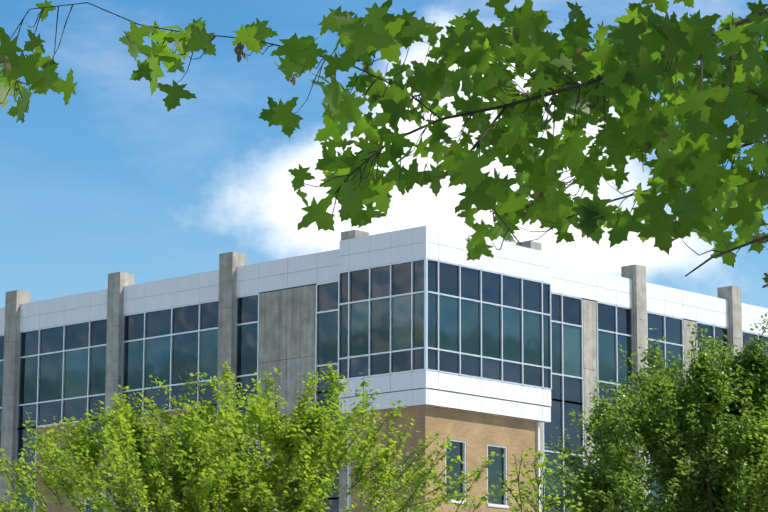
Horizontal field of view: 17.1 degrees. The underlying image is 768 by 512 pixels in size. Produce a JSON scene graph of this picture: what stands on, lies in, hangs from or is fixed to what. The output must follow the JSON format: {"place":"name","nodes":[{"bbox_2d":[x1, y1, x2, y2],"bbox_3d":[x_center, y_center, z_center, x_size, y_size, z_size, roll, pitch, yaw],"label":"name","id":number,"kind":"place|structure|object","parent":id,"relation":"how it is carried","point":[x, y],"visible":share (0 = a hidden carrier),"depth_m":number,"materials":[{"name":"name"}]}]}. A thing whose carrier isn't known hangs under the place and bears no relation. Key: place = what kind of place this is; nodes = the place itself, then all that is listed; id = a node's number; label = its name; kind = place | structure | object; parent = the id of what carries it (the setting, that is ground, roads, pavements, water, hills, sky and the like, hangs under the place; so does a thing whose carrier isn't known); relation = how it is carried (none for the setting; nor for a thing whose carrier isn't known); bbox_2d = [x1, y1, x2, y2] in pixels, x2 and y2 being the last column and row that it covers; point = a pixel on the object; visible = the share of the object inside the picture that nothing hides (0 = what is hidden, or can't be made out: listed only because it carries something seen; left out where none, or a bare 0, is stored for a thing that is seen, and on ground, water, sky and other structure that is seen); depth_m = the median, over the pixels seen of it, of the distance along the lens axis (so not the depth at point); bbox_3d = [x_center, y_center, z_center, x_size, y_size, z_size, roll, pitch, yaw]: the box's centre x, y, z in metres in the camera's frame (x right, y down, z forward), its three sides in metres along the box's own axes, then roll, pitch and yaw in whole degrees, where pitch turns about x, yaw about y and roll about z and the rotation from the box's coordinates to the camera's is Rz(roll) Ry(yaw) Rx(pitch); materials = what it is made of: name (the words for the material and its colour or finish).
{"place":"outdoors","nodes":[
{"label":"outdoors","id":0,"kind":"place"},
{"bbox_2d":[0,226,767,511],"bbox_3d":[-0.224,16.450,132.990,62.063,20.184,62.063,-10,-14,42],"label":"building","id":1,"kind":"structure","parent":0,"point":[506,349],"depth_m":97.28,"materials":[{"name":"concrete"}]},
{"bbox_2d":[0,0,767,307],"label":"sky","id":2,"kind":"structure","parent":0,"point":[99,184],"materials":[{"name":"blue"}]},
{"label":"pavement","id":3,"kind":"structure","parent":0,"visible":0},
{"bbox_2d":[0,361,536,511],"bbox_3d":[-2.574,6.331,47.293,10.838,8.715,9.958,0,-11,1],"label":"tree","id":4,"kind":"object","parent":3,"relation":"on","point":[302,466],"visible":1,"depth_m":46.47,"materials":[{"name":"green plant"}]},
{"bbox_2d":[0,0,767,287],"bbox_3d":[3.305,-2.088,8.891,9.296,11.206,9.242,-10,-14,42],"label":"tree branches","id":5,"kind":"object","parent":3,"relation":"on","point":[645,46],"visible":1,"depth_m":7.38,"materials":[{"name":"green plant"}]},
{"bbox_2d":[491,447,592,511],"bbox_3d":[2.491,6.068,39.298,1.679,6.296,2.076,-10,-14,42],"label":"tree sapling","id":6,"kind":"object","parent":3,"relation":"on","point":[537,483],"visible":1,"depth_m":39.74,"materials":[{"name":"green plant"}]},
{"bbox_2d":[534,312,767,511],"bbox_3d":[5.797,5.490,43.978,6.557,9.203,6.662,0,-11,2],"label":"tree","id":7,"kind":"object","parent":3,"relation":"on","point":[725,405],"visible":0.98,"depth_m":43.69,"materials":[{"name":"green plant"}]},
{"bbox_2d":[747,418,767,476],"bbox_3d":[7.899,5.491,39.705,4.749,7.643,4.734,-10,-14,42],"label":"tree","id":8,"kind":"object","parent":3,"relation":"on","point":[761,440],"visible":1,"depth_m":39.84,"materials":[{"name":"green plant"}]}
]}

